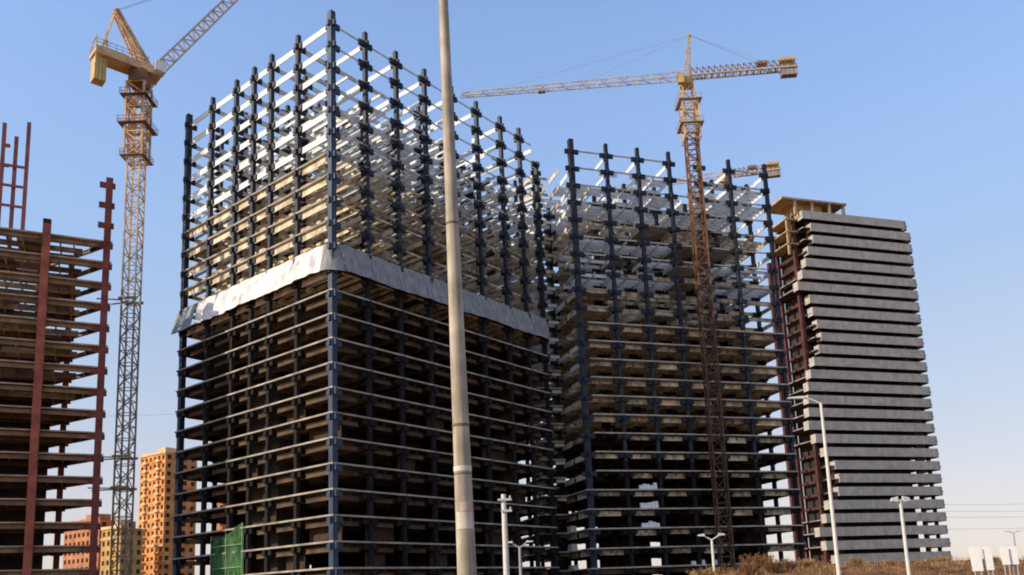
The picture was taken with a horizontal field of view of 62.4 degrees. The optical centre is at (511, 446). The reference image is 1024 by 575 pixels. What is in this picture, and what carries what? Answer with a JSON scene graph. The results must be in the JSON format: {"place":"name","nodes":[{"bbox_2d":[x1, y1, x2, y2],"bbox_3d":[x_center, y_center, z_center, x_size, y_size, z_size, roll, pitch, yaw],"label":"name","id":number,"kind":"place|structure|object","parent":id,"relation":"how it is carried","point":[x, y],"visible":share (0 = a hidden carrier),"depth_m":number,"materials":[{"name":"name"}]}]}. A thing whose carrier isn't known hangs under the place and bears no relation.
{"place":"outdoors","nodes":[
{"label":"outdoors","id":0,"kind":"place"},
{"bbox_2d":[62,514,135,574],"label":"apartment block","id":1,"kind":"structure","parent":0,"point":[76,560],"depth_m":315.15,"materials":[{"name":"orange brick"}]},
{"bbox_2d":[216,484,226,529],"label":"apartment block","id":2,"kind":"structure","parent":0,"point":[221,526],"depth_m":328.24,"materials":[{"name":"orange brick"}]},
{"bbox_2d":[0,0,1023,574],"label":"sky","id":3,"kind":"structure","parent":0,"point":[911,112],"materials":[{"name":"blue"}]},
{"bbox_2d":[690,553,1023,574],"bbox_3d":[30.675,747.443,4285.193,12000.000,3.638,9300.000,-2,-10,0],"label":"ground","id":4,"kind":"structure","parent":0,"point":[932,570],"depth_m":66.37,"materials":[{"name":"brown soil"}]},
{"bbox_2d":[0,122,115,574],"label":"steel frame building","id":5,"kind":"structure","parent":4,"relation":"on","point":[35,353],"depth_m":122.08,"materials":[{"name":"metal"}]},
{"bbox_2d":[100,519,142,574],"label":"apartment block","id":6,"kind":"structure","parent":4,"relation":"on","point":[137,543],"depth_m":287.82,"materials":[{"name":"beige concrete"}]},
{"bbox_2d":[88,0,237,574],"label":"tower crane","id":7,"kind":"object","parent":4,"relation":"on","point":[143,74],"visible":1,"depth_m":136.73,"materials":[{"name":"yellow metal"}]},
{"bbox_2d":[138,447,196,574],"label":"apartment block","id":8,"kind":"structure","parent":4,"relation":"on","point":[156,498],"depth_m":305.54,"materials":[{"name":"orange brick"}]},
{"bbox_2d":[171,9,559,574],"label":"steel frame building","id":9,"kind":"structure","parent":4,"relation":"on","point":[322,411],"depth_m":128.13,"materials":[{"name":"blue paint"}]},
{"bbox_2d":[210,522,243,574],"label":"construction net","id":10,"kind":"object","parent":9,"relation":"attached to","point":[228,545],"visible":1,"depth_m":121.51,"materials":[{"name":"green fabric"}]},
{"bbox_2d":[170,244,550,339],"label":"sheeting band","id":11,"kind":"object","parent":9,"relation":"attached to","point":[318,259],"visible":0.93,"depth_m":125.15,"materials":[{"name":"white fabric"}]},
{"bbox_2d":[439,0,476,574],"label":"street pole","id":12,"kind":"object","parent":4,"relation":"on","point":[465,542],"visible":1,"depth_m":10.32,"materials":[{"name":"grey metal"}]},
{"bbox_2d":[498,494,511,574],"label":"utility pole","id":13,"kind":"object","parent":4,"relation":"on","point":[503,500],"visible":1,"depth_m":44.78,"materials":[{"name":"white metal"}]},
{"bbox_2d":[508,540,532,574],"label":"street lamp","id":14,"kind":"object","parent":4,"relation":"on","point":[520,563],"visible":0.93,"depth_m":79.35,"materials":[{"name":"grey metal"}]},
{"bbox_2d":[460,33,797,572],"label":"tower crane","id":15,"kind":"object","parent":4,"relation":"on","point":[787,66],"visible":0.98,"depth_m":157.13,"materials":[{"name":"paint"}]},
{"bbox_2d":[507,138,806,574],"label":"steel frame building","id":16,"kind":"structure","parent":4,"relation":"on","point":[627,401],"depth_m":157.15,"materials":[{"name":"blue paint"}]},
{"bbox_2d":[567,526,576,532],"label":"block stack","id":17,"kind":"object","parent":16,"relation":"on","point":[571,529],"visible":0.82,"depth_m":151.30,"materials":[{"name":"grey concrete"}]},
{"bbox_2d":[567,544,577,550],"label":"block stack","id":18,"kind":"object","parent":16,"relation":"on","point":[572,547],"visible":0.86,"depth_m":150.73,"materials":[{"name":"grey concrete"}]},
{"bbox_2d":[568,565,578,569],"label":"block stack","id":19,"kind":"object","parent":16,"relation":"on","point":[573,567],"visible":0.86,"depth_m":150.13,"materials":[{"name":"grey concrete"}]},
{"bbox_2d":[638,483,656,488],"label":"block stack","id":20,"kind":"object","parent":16,"relation":"on","point":[648,486],"visible":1,"depth_m":146.93,"materials":[{"name":"grey concrete"}]},
{"bbox_2d":[640,501,658,507],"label":"block stack","id":21,"kind":"object","parent":16,"relation":"on","point":[654,504],"visible":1,"depth_m":146.36,"materials":[{"name":"grey concrete"}]},
{"bbox_2d":[641,521,659,526],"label":"block stack","id":22,"kind":"object","parent":16,"relation":"on","point":[651,524],"visible":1,"depth_m":145.77,"materials":[{"name":"grey concrete"}]},
{"bbox_2d":[611,161,780,327],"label":"tower crane","id":23,"kind":"object","parent":4,"relation":"on","point":[774,172],"visible":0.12,"depth_m":202.38,"materials":[{"name":"yellow metal"}]},
{"bbox_2d":[685,566,724,574],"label":"dry shrub","id":24,"kind":"object","parent":4,"relation":"on","point":[708,572],"visible":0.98,"depth_m":68.67,"materials":[{"name":"plant"}]},
{"bbox_2d":[698,533,724,570],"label":"street lamp","id":25,"kind":"object","parent":4,"relation":"on","point":[712,552],"visible":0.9,"depth_m":77.39,"materials":[{"name":"white metal"}]},
{"bbox_2d":[715,565,732,574],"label":"dry shrub","id":26,"kind":"object","parent":4,"relation":"on","point":[726,571],"visible":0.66,"depth_m":69.91,"materials":[{"name":"brown plant"}]},
{"bbox_2d":[735,561,757,574],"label":"dry shrub","id":27,"kind":"object","parent":4,"relation":"on","point":[746,570],"visible":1,"depth_m":69.01,"materials":[{"name":"brown plant"}]},
{"bbox_2d":[738,553,763,572],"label":"dry shrub","id":28,"kind":"object","parent":4,"relation":"on","point":[755,560],"visible":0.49,"depth_m":71.05,"materials":[{"name":"brown plant"}]},
{"bbox_2d":[756,552,774,566],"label":"dry shrub","id":29,"kind":"object","parent":4,"relation":"on","point":[767,556],"visible":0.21,"depth_m":72.16,"materials":[{"name":"brown plant"}]},
{"bbox_2d":[759,556,785,573],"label":"dry shrub","id":30,"kind":"object","parent":4,"relation":"on","point":[771,566],"visible":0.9,"depth_m":67.90,"materials":[{"name":"brown plant"}]},
{"bbox_2d":[779,557,798,570],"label":"dry shrub","id":31,"kind":"object","parent":4,"relation":"on","point":[788,565],"visible":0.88,"depth_m":69.95,"materials":[{"name":"brown plant"}]},
{"bbox_2d":[795,557,815,566],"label":"dry shrub","id":32,"kind":"object","parent":4,"relation":"on","point":[804,563],"visible":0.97,"depth_m":71.06,"materials":[{"name":"plant"}]},
{"bbox_2d":[786,396,840,574],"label":"street lamp","id":33,"kind":"object","parent":4,"relation":"on","point":[837,559],"visible":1,"depth_m":42.13,"materials":[{"name":"white metal"}]},
{"bbox_2d":[828,564,846,569],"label":"dry shrub","id":34,"kind":"object","parent":4,"relation":"on","point":[842,567],"visible":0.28,"depth_m":69.06,"materials":[{"name":"plant"}]},
{"bbox_2d":[848,555,863,564],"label":"dry shrub","id":35,"kind":"object","parent":4,"relation":"on","point":[853,561],"visible":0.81,"depth_m":71.98,"materials":[{"name":"plant"}]},
{"bbox_2d":[884,560,896,565],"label":"dry shrub","id":36,"kind":"object","parent":4,"relation":"on","point":[891,562],"visible":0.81,"depth_m":69.99,"materials":[{"name":"plant"}]},
{"bbox_2d":[890,496,910,574],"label":"street lamp","id":37,"kind":"object","parent":4,"relation":"on","point":[903,499],"visible":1,"depth_m":49.69,"materials":[{"name":"white metal"}]},
{"bbox_2d":[936,555,954,560],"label":"dry shrub","id":38,"kind":"object","parent":4,"relation":"on","point":[944,558],"visible":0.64,"depth_m":72.08,"materials":[{"name":"plant"}]},
{"bbox_2d":[969,546,983,574],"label":"roadside board","id":39,"kind":"object","parent":4,"relation":"on","point":[976,558],"visible":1,"depth_m":59.24,"materials":[{"name":"white metal"}]},
{"bbox_2d":[982,546,994,574],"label":"roadside board","id":40,"kind":"object","parent":4,"relation":"on","point":[988,558],"visible":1,"depth_m":59.24,"materials":[{"name":"white metal"}]},
{"bbox_2d":[1000,547,1010,574],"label":"roadside board","id":41,"kind":"object","parent":4,"relation":"on","point":[1004,553],"visible":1,"depth_m":59.24,"materials":[{"name":"white metal"}]},
{"bbox_2d":[1003,530,1022,545],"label":"street lamp","id":42,"kind":"object","parent":4,"relation":"on","point":[1013,535],"visible":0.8,"depth_m":129.02,"materials":[{"name":"white metal"}]},
{"bbox_2d":[1008,546,1019,574],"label":"roadside board","id":43,"kind":"object","parent":4,"relation":"on","point":[1013,555],"visible":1,"depth_m":59.25,"materials":[{"name":"white metal"}]},
{"bbox_2d":[764,196,951,565],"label":"apartment tower","id":44,"kind":"structure","parent":0,"point":[849,298],"depth_m":246.06,"materials":[{"name":"concrete"}]},
{"bbox_2d":[916,511,995,511],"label":"power line","id":45,"kind":"object","parent":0,"point":[959,511],"visible":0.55,"depth_m":299.36,"materials":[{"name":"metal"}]},
{"bbox_2d":[966,504,1000,504],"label":"power line","id":46,"kind":"object","parent":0,"point":[983,504],"visible":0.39,"depth_m":299.74,"materials":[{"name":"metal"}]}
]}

